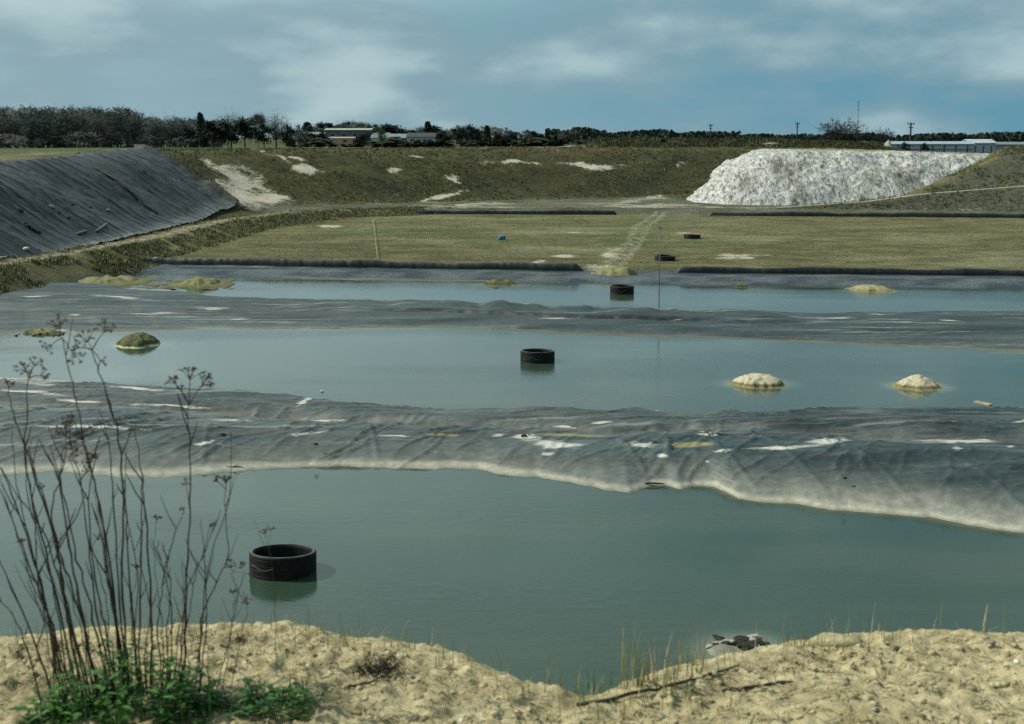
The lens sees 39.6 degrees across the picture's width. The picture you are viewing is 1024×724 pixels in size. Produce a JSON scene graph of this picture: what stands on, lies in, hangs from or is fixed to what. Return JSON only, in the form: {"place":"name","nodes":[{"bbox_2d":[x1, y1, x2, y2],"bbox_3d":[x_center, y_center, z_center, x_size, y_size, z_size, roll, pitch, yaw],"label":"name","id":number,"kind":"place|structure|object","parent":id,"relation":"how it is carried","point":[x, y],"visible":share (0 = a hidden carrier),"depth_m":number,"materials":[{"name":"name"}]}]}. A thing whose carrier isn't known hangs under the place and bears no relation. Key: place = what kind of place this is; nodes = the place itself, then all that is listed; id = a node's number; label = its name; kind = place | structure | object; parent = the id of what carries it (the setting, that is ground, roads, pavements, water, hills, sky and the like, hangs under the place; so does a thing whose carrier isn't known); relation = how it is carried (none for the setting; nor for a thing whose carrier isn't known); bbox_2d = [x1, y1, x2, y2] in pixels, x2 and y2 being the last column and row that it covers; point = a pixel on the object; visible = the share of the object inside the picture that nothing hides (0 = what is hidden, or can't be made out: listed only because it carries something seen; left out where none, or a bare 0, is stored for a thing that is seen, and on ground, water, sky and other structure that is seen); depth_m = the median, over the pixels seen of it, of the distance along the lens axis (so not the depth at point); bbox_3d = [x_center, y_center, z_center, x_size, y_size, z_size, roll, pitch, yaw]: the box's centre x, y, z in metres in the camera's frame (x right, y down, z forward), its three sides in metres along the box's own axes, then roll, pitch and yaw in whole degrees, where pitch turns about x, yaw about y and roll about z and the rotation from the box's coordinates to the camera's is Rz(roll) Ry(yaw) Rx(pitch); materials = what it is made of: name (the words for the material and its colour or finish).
{"place":"outdoors","nodes":[
{"label":"outdoors","id":0,"kind":"place"},
{"bbox_2d":[0,466,1023,695],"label":"water","id":1,"kind":"structure","parent":0,"point":[521,574],"depth_m":27.00,"materials":[{"name":"liquid"}]},
{"bbox_2d":[249,544,316,580],"bbox_3d":[-4.276,3.821,26.531,1.247,0.619,1.242,1,5,0],"label":"rubber ring","id":2,"kind":"object","parent":1,"relation":"in","point":[290,562],"visible":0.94,"depth_m":26.08,"materials":[{"name":"rubber"}]},
{"bbox_2d":[706,640,745,656],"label":"shoal","id":3,"kind":"structure","parent":1,"relation":"in","point":[719,649],"depth_m":22.34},
{"bbox_2d":[0,138,1023,291],"bbox_3d":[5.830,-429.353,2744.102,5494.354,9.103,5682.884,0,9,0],"label":"ground","id":4,"kind":"structure","parent":0,"point":[244,180],"depth_m":116.44,"materials":[{"name":"plant"}]},
{"bbox_2d":[0,111,28,147],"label":"bare tree","id":5,"kind":"object","parent":4,"relation":"on","point":[15,130],"visible":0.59,"depth_m":248.28,"materials":[{"name":"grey plant"}]},
{"bbox_2d":[0,108,29,147],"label":"tree","id":6,"kind":"object","parent":4,"relation":"on","point":[7,115],"visible":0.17,"depth_m":256.24,"materials":[{"name":"grey plant"}]},
{"bbox_2d":[3,135,29,147],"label":"thicket tree","id":7,"kind":"object","parent":4,"relation":"on","point":[18,143],"visible":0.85,"depth_m":236.50,"materials":[{"name":"grey plant"}]},
{"bbox_2d":[0,105,38,147],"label":"tree","id":8,"kind":"object","parent":4,"relation":"on","point":[24,111],"visible":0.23,"depth_m":257.31,"materials":[{"name":"grey plant"}]},
{"bbox_2d":[11,112,42,147],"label":"bare tree","id":9,"kind":"object","parent":4,"relation":"on","point":[30,128],"visible":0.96,"depth_m":243.65,"materials":[{"name":"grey plant"}]},
{"bbox_2d":[14,104,57,147],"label":"tree","id":10,"kind":"object","parent":4,"relation":"on","point":[29,107],"visible":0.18,"depth_m":258.54,"materials":[{"name":"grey plant"}]},
{"bbox_2d":[32,108,60,147],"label":"bare tree","id":11,"kind":"object","parent":4,"relation":"on","point":[45,120],"visible":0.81,"depth_m":243.84,"materials":[{"name":"grey plant"}]},
{"bbox_2d":[42,107,81,147],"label":"bare tree","id":12,"kind":"object","parent":4,"relation":"on","point":[57,131],"visible":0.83,"depth_m":242.63,"materials":[{"name":"grey plant"}]},
{"bbox_2d":[50,134,74,147],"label":"thicket tree","id":13,"kind":"object","parent":4,"relation":"on","point":[60,141],"visible":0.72,"depth_m":243.00,"materials":[{"name":"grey plant"}]},
{"bbox_2d":[59,133,79,147],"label":"thicket tree","id":14,"kind":"object","parent":4,"relation":"on","point":[67,140],"visible":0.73,"depth_m":238.16,"materials":[{"name":"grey plant"}]},
{"bbox_2d":[58,105,102,146],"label":"bare tree","id":15,"kind":"object","parent":4,"relation":"on","point":[78,125],"visible":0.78,"depth_m":243.07,"materials":[{"name":"grey plant"}]},
{"bbox_2d":[71,131,99,147],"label":"thicket tree","id":16,"kind":"object","parent":4,"relation":"on","point":[78,135],"visible":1,"depth_m":236.65,"materials":[{"name":"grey plant"}]},
{"bbox_2d":[87,111,117,138],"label":"bare tree","id":17,"kind":"object","parent":4,"relation":"on","point":[104,129],"visible":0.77,"depth_m":245.31,"materials":[{"name":"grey plant"}]},
{"bbox_2d":[98,131,120,147],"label":"thicket tree","id":18,"kind":"object","parent":4,"relation":"on","point":[108,135],"visible":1,"depth_m":238.48,"materials":[{"name":"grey plant"}]},
{"bbox_2d":[97,106,132,147],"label":"bare tree","id":19,"kind":"object","parent":4,"relation":"on","point":[118,125],"visible":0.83,"depth_m":246.50,"materials":[{"name":"grey plant"}]},
{"bbox_2d":[0,144,238,257],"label":"membrane sheet","id":20,"kind":"object","parent":4,"relation":"on","point":[170,190],"visible":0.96,"depth_m":112.91,"materials":[{"name":"plastic"}]},
{"bbox_2d":[94,167,157,213],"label":"cable","id":21,"kind":"object","parent":20,"relation":"on","point":[121,184],"visible":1,"depth_m":120.01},
{"bbox_2d":[94,105,147,147],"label":"tree","id":22,"kind":"object","parent":4,"relation":"on","point":[128,111],"visible":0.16,"depth_m":273.63,"materials":[{"name":"grey plant"}]},
{"bbox_2d":[112,131,131,147],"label":"thicket tree","id":23,"kind":"object","parent":4,"relation":"on","point":[120,141],"visible":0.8,"depth_m":245.15,"materials":[{"name":"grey plant"}]},
{"bbox_2d":[121,112,147,143],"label":"bare tree","id":24,"kind":"object","parent":4,"relation":"on","point":[134,127],"visible":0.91,"depth_m":247.66,"materials":[{"name":"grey plant"}]},
{"bbox_2d":[139,121,164,145],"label":"bare tree","id":25,"kind":"object","parent":4,"relation":"on","point":[151,131],"visible":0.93,"depth_m":242.90,"materials":[{"name":"grey plant"}]},
{"bbox_2d":[145,135,164,147],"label":"thicket tree","id":26,"kind":"object","parent":4,"relation":"on","point":[157,145],"visible":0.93,"depth_m":241.99,"materials":[{"name":"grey plant"}]},
{"bbox_2d":[143,116,174,147],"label":"tree","id":27,"kind":"object","parent":4,"relation":"on","point":[161,125],"visible":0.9,"depth_m":242.91,"materials":[{"name":"grey plant"}]},
{"bbox_2d":[158,114,193,146],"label":"bare tree","id":28,"kind":"object","parent":4,"relation":"on","point":[175,131],"visible":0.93,"depth_m":242.19,"materials":[{"name":"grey plant"}]},
{"bbox_2d":[172,135,190,147],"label":"thicket tree","id":29,"kind":"object","parent":4,"relation":"on","point":[181,143],"visible":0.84,"depth_m":237.57,"materials":[{"name":"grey plant"}]},
{"bbox_2d":[178,126,200,145],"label":"pine tree","id":30,"kind":"object","parent":4,"relation":"on","point":[186,132],"visible":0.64,"depth_m":242.89,"materials":[{"name":"green plant"}]},
{"bbox_2d":[193,112,209,147],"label":"spruce tree","id":31,"kind":"object","parent":4,"relation":"on","point":[199,129],"visible":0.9,"depth_m":240.45,"materials":[{"name":"green plant"}]},
{"bbox_2d":[201,120,226,147],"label":"pine tree","id":32,"kind":"object","parent":4,"relation":"on","point":[212,131],"visible":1,"depth_m":235.46,"materials":[{"name":"green plant"}]},
{"bbox_2d":[0,205,455,293],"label":"grass","id":33,"kind":"structure","parent":4,"relation":"on","point":[59,259],"depth_m":93.58,"materials":[{"name":"plant"}]},
{"bbox_2d":[215,117,240,147],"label":"pine tree","id":34,"kind":"object","parent":4,"relation":"on","point":[225,125],"visible":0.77,"depth_m":238.00,"materials":[{"name":"green plant"}]},
{"bbox_2d":[215,109,245,147],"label":"bare tree","id":35,"kind":"object","parent":4,"relation":"on","point":[232,119],"visible":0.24,"depth_m":258.63,"materials":[{"name":"grey plant"}]},
{"bbox_2d":[228,116,259,146],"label":"pine tree","id":36,"kind":"object","parent":4,"relation":"on","point":[244,128],"visible":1,"depth_m":235.21,"materials":[{"name":"green plant"}]},
{"bbox_2d":[247,112,266,146],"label":"bare tree","id":37,"kind":"object","parent":4,"relation":"on","point":[256,118],"visible":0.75,"depth_m":263.64,"materials":[{"name":"grey plant"}]},
{"bbox_2d":[253,120,274,146],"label":"pine tree","id":38,"kind":"object","parent":4,"relation":"on","point":[261,137],"visible":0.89,"depth_m":240.76,"materials":[{"name":"green plant"}]},
{"bbox_2d":[256,108,289,146],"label":"bare tree","id":39,"kind":"object","parent":4,"relation":"on","point":[275,135],"visible":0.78,"depth_m":252.58,"materials":[{"name":"grey plant"}]},
{"bbox_2d":[279,123,298,146],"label":"pine tree","id":40,"kind":"object","parent":4,"relation":"on","point":[286,135],"visible":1,"depth_m":242.03,"materials":[{"name":"green plant"}]},
{"bbox_2d":[292,123,304,146],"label":"tree","id":41,"kind":"object","parent":4,"relation":"on","point":[300,140],"visible":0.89,"depth_m":243.45,"materials":[{"name":"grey plant"}]},
{"bbox_2d":[308,138,337,146],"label":"scrub bush","id":42,"kind":"object","parent":4,"relation":"on","point":[318,142],"visible":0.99,"depth_m":359.55,"materials":[{"name":"green plant"}]},
{"bbox_2d":[325,137,354,146],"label":"shed","id":43,"kind":"structure","parent":4,"relation":"on","point":[343,140],"depth_m":395.28,"materials":[{"name":"brown"}]},
{"bbox_2d":[324,128,373,144],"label":"hall","id":44,"kind":"structure","parent":4,"relation":"on","point":[342,132],"depth_m":464.05,"materials":[{"name":"white metal"}]},
{"bbox_2d":[145,256,581,270],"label":"plastic kerb","id":45,"kind":"structure","parent":4,"relation":"on","point":[372,264],"depth_m":84.82,"materials":[{"name":"plastic"}]},
{"bbox_2d":[375,127,388,141],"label":"leafy tree","id":46,"kind":"object","parent":4,"relation":"on","point":[382,133],"visible":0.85,"depth_m":389.58,"materials":[{"name":"green plant"}]},
{"bbox_2d":[374,123,397,133],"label":"pine tree","id":47,"kind":"object","parent":4,"relation":"on","point":[387,128],"visible":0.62,"depth_m":556.77,"materials":[{"name":"green plant"}]},
{"bbox_2d":[380,138,415,146],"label":"scrub bush","id":48,"kind":"object","parent":4,"relation":"on","point":[393,142],"visible":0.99,"depth_m":366.19,"materials":[{"name":"green plant"}]},
{"bbox_2d":[406,133,436,144],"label":"works building","id":49,"kind":"structure","parent":4,"relation":"on","point":[423,137],"depth_m":419.11,"materials":[{"name":"grey metal"}]},
{"bbox_2d":[78,146,852,205],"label":"grass","id":50,"kind":"structure","parent":4,"relation":"on","point":[358,148],"depth_m":168.33,"materials":[{"name":"plant"}]},
{"bbox_2d":[462,124,481,140],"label":"pine tree","id":51,"kind":"object","parent":4,"relation":"on","point":[470,131],"visible":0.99,"depth_m":511.60,"materials":[{"name":"green plant"}]},
{"bbox_2d":[482,125,491,142],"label":"spruce tree","id":52,"kind":"object","parent":4,"relation":"on","point":[486,131],"visible":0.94,"depth_m":506.46,"materials":[{"name":"green plant"}]},
{"bbox_2d":[490,138,514,146],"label":"scrub bush","id":53,"kind":"object","parent":4,"relation":"on","point":[505,142],"visible":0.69,"depth_m":374.93,"materials":[{"name":"green plant"}]},
{"bbox_2d":[0,377,1023,532],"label":"embankment","id":54,"kind":"structure","parent":4,"relation":"on","point":[962,465],"depth_m":35.73,"materials":[{"name":"plastic"}]},
{"bbox_2d":[0,283,1023,353],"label":"embankment","id":55,"kind":"structure","parent":4,"relation":"on","point":[87,306],"depth_m":61.70,"materials":[{"name":"plastic"}]},
{"bbox_2d":[78,275,172,288],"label":"soil pile","id":56,"kind":"object","parent":55,"relation":"on","point":[123,280],"visible":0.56,"depth_m":78.07,"materials":[{"name":"soil"}]},
{"bbox_2d":[151,276,236,289],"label":"soil pile","id":57,"kind":"object","parent":55,"relation":"on","point":[198,282],"visible":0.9,"depth_m":77.07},
{"bbox_2d":[411,210,616,214],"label":"plastic kerb","id":58,"kind":"structure","parent":4,"relation":"on","point":[575,212],"depth_m":136.91,"materials":[{"name":"plastic"}]},
{"bbox_2d":[527,138,556,146],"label":"scrub bush","id":59,"kind":"object","parent":4,"relation":"on","point":[538,141],"visible":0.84,"depth_m":365.40,"materials":[{"name":"green plant"}]},
{"bbox_2d":[546,139,570,146],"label":"scrub bush","id":60,"kind":"object","parent":4,"relation":"on","point":[561,142],"visible":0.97,"depth_m":220.19,"materials":[{"name":"green plant"}]},
{"bbox_2d":[590,265,637,275],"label":"sand spill","id":61,"kind":"object","parent":4,"relation":"on","point":[613,270],"visible":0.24,"depth_m":80.95,"materials":[{"name":"sand"}]},
{"bbox_2d":[213,265,1023,280],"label":"plastic apron","id":62,"kind":"object","parent":4,"relation":"on","point":[461,270],"visible":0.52,"depth_m":81.46,"materials":[{"name":"plastic"}]},
{"bbox_2d":[545,127,746,140],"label":"woods","id":63,"kind":"object","parent":4,"relation":"on","point":[589,133],"visible":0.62,"depth_m":637.89,"materials":[{"name":"plant"}]},
{"bbox_2d":[655,254,675,260],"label":"rubber ring","id":64,"kind":"object","parent":4,"relation":"on","point":[665,257],"visible":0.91,"depth_m":85.85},
{"bbox_2d":[577,135,913,150],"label":"grass","id":65,"kind":"structure","parent":4,"relation":"on","point":[644,141],"depth_m":209.63,"materials":[{"name":"plant"}]},
{"bbox_2d":[740,132,892,141],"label":"woods","id":66,"kind":"object","parent":4,"relation":"on","point":[804,136],"visible":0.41,"depth_m":891.56,"materials":[{"name":"plant"}]},
{"bbox_2d":[687,148,988,204],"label":"chalk heap","id":67,"kind":"object","parent":4,"relation":"on","point":[786,176],"visible":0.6,"depth_m":151.92,"materials":[{"name":"stone"}]},
{"bbox_2d":[815,117,875,141],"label":"bare tree","id":68,"kind":"object","parent":4,"relation":"on","point":[838,133],"visible":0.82,"depth_m":295.05,"materials":[{"name":"brown plant"}]},
{"bbox_2d":[676,266,1023,275],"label":"plastic kerb","id":69,"kind":"structure","parent":4,"relation":"on","point":[868,271],"depth_m":80.59,"materials":[{"name":"plastic"}]},
{"bbox_2d":[709,212,1023,217],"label":"plastic kerb","id":70,"kind":"structure","parent":4,"relation":"on","point":[912,214],"depth_m":132.86,"materials":[{"name":"plastic"}]},
{"bbox_2d":[867,127,897,143],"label":"bare tree","id":71,"kind":"object","parent":4,"relation":"on","point":[885,139],"visible":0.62,"depth_m":325.37,"materials":[{"name":"brown plant"}]},
{"bbox_2d":[775,145,1023,211],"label":"earth mound","id":72,"kind":"object","parent":4,"relation":"on","point":[1004,166],"visible":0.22,"depth_m":140.12,"materials":[{"name":"plant"}]},
{"bbox_2d":[885,141,974,152],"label":"glasshouse","id":73,"kind":"structure","parent":4,"relation":"on","point":[953,146],"depth_m":247.23,"materials":[{"name":"glass"}]},
{"bbox_2d":[891,131,1023,141],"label":"woods","id":74,"kind":"object","parent":4,"relation":"on","point":[1007,136],"visible":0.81,"depth_m":755.85,"materials":[{"name":"plant"}]},
{"bbox_2d":[963,139,996,152],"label":"glasshouse","id":75,"kind":"structure","parent":4,"relation":"on","point":[984,146],"depth_m":255.15,"materials":[{"name":"glass"}]},
{"bbox_2d":[995,142,1023,149],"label":"glasshouse","id":76,"kind":"structure","parent":4,"relation":"on","point":[999,145],"depth_m":259.08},
{"bbox_2d":[0,327,1023,412],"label":"water","id":77,"kind":"structure","parent":0,"point":[448,368],"depth_m":49.75,"materials":[{"name":"liquid"}]},
{"bbox_2d":[14,328,69,335],"bbox_3d":[-19.340,-1.229,58.758,1.818,0.329,1.818,0,9,0],"label":"soil pile","id":78,"kind":"object","parent":77,"relation":"in","point":[48,331],"visible":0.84,"depth_m":58.41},
{"bbox_2d":[113,332,159,348],"bbox_3d":[-14.595,-0.843,55.618,3.600,0.625,3.600,0,9,0],"label":"sand islet","id":79,"kind":"object","parent":77,"relation":"in","point":[137,340],"visible":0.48,"depth_m":55.07,"materials":[{"name":"soil"}]},
{"bbox_2d":[520,348,554,363],"bbox_3d":[0.920,-0.115,51.405,1.247,0.619,1.242,-4,9,-28],"label":"rubber ring","id":80,"kind":"object","parent":77,"relation":"in","point":[536,355],"visible":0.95,"depth_m":50.91,"materials":[{"name":"rubber"}]},
{"bbox_2d":[727,373,786,388],"bbox_3d":[8.034,0.625,46.614,3.410,0.539,3.410,0,9,0],"label":"sand islet","id":81,"kind":"object","parent":77,"relation":"in","point":[754,380],"visible":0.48,"depth_m":46.12,"materials":[{"name":"sand"}]},
{"bbox_2d":[887,374,944,391],"bbox_3d":[13.212,0.681,46.144,3.246,0.576,3.246,0,9,0],"label":"sand islet","id":82,"kind":"object","parent":77,"relation":"in","point":[917,382],"visible":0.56,"depth_m":45.75,"materials":[{"name":"sand"}]},
{"bbox_2d":[0,594,1023,723],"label":"bank","id":83,"kind":"structure","parent":0,"point":[450,711],"depth_m":4.31,"materials":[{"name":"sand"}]},
{"bbox_2d":[0,356,103,712],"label":"dry weed","id":84,"kind":"object","parent":83,"relation":"on","point":[55,649],"visible":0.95,"depth_m":4.12,"materials":[{"name":"plant"}]},
{"bbox_2d":[4,685,121,723],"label":"leafy weed","id":85,"kind":"object","parent":83,"relation":"on","point":[25,708],"visible":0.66,"depth_m":4.01,"materials":[{"name":"green plant"}]},
{"bbox_2d":[41,313,156,707],"bbox_3d":[-1.215,0.425,4.204,0.279,1.139,0.516,-4,10,-22],"label":"dry weed","id":86,"kind":"object","parent":83,"relation":"on","point":[105,571],"visible":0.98,"depth_m":4.15,"materials":[{"name":"plant"}]},
{"bbox_2d":[23,633,226,723],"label":"leafy weed","id":87,"kind":"object","parent":83,"relation":"on","point":[182,693],"visible":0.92,"depth_m":4.02,"materials":[{"name":"green plant"}]},
{"bbox_2d":[144,681,241,723],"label":"leafy weed","id":88,"kind":"object","parent":83,"relation":"on","point":[217,699],"visible":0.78,"depth_m":4.06,"materials":[{"name":"green plant"}]},
{"bbox_2d":[149,366,237,699],"bbox_3d":[-0.957,0.507,4.219,0.264,0.970,0.409,0,9,0],"label":"dry weed","id":89,"kind":"object","parent":83,"relation":"on","point":[224,478],"visible":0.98,"depth_m":4.22,"materials":[{"name":"plant"}]},
{"bbox_2d":[217,559,252,687],"bbox_3d":[-0.846,0.805,4.335,0.089,0.340,0.347,-1,9,-3],"label":"dry weed","id":90,"kind":"object","parent":83,"relation":"on","point":[240,567],"visible":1,"depth_m":4.37,"materials":[{"name":"plant"}]},
{"bbox_2d":[254,520,277,676],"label":"dry weed","id":91,"kind":"object","parent":83,"relation":"on","point":[265,531],"visible":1,"depth_m":4.45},
{"bbox_2d":[213,668,333,721],"bbox_3d":[-0.695,0.970,4.102,0.289,0.111,0.324,-7,11,-36],"label":"leafy weed","id":92,"kind":"object","parent":83,"relation":"on","point":[250,697],"visible":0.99,"depth_m":4.09,"materials":[{"name":"green plant"}]},
{"bbox_2d":[340,646,420,681],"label":"dry weed","id":93,"kind":"object","parent":83,"relation":"on","point":[382,666],"visible":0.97,"depth_m":4.39,"materials":[{"name":"plant"}]},
{"bbox_2d":[549,659,666,711],"bbox_3d":[0.260,0.982,4.247,0.331,0.085,0.290,-3,10,-19],"label":"grass tuft","id":94,"kind":"object","parent":83,"relation":"on","point":[594,689],"visible":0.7,"depth_m":4.33,"materials":[{"name":"green plant"}]},
{"bbox_2d":[620,621,682,704],"bbox_3d":[0.429,0.894,4.296,0.212,0.179,0.287,0,9,0],"label":"grass tuft","id":95,"kind":"object","parent":83,"relation":"on","point":[640,681],"visible":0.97,"depth_m":4.29,"materials":[{"name":"plant"}]},
{"bbox_2d":[576,664,739,706],"bbox_3d":[0.458,0.975,4.282,0.598,0.025,0.042,-5,10,-28],"label":"fallen twig","id":96,"kind":"object","parent":83,"relation":"on","point":[605,700],"visible":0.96,"depth_m":4.22,"materials":[{"name":"wood"}]},
{"bbox_2d":[662,607,734,676],"bbox_3d":[0.590,0.877,4.460,0.228,0.193,0.230,-6,11,-32],"label":"grass tuft","id":97,"kind":"object","parent":83,"relation":"on","point":[696,651],"visible":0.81,"depth_m":4.44,"materials":[{"name":"plant"}]},
{"bbox_2d":[721,680,793,692],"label":"fallen twig","id":98,"kind":"object","parent":83,"relation":"on","point":[753,686],"visible":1,"depth_m":4.30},
{"bbox_2d":[812,632,862,646],"bbox_3d":[1.066,0.915,4.643,0.162,0.056,0.094,0,9,0],"label":"clod","id":99,"kind":"object","parent":83,"relation":"on","point":[837,641],"visible":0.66,"depth_m":4.62,"materials":[{"name":"soil"}]},
{"bbox_2d":[0,0,1023,137],"label":"sky","id":100,"kind":"structure","parent":0,"point":[681,66],"materials":[{"name":"blue"}]},
{"bbox_2d":[125,274,1023,312],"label":"water","id":101,"kind":"structure","parent":0,"point":[817,299],"depth_m":73.13,"materials":[{"name":"liquid"}]},
{"bbox_2d":[484,278,516,285],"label":"sand islet","id":102,"kind":"object","parent":101,"relation":"in","point":[500,282],"visible":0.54,"depth_m":77.86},
{"bbox_2d":[610,284,633,293],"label":"rubber ring","id":103,"kind":"object","parent":101,"relation":"in","point":[621,289],"visible":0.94,"depth_m":73.35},
{"bbox_2d":[845,284,895,291],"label":"sand islet","id":104,"kind":"object","parent":101,"relation":"in","point":[867,288],"visible":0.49,"depth_m":74.69,"materials":[{"name":"sand"}]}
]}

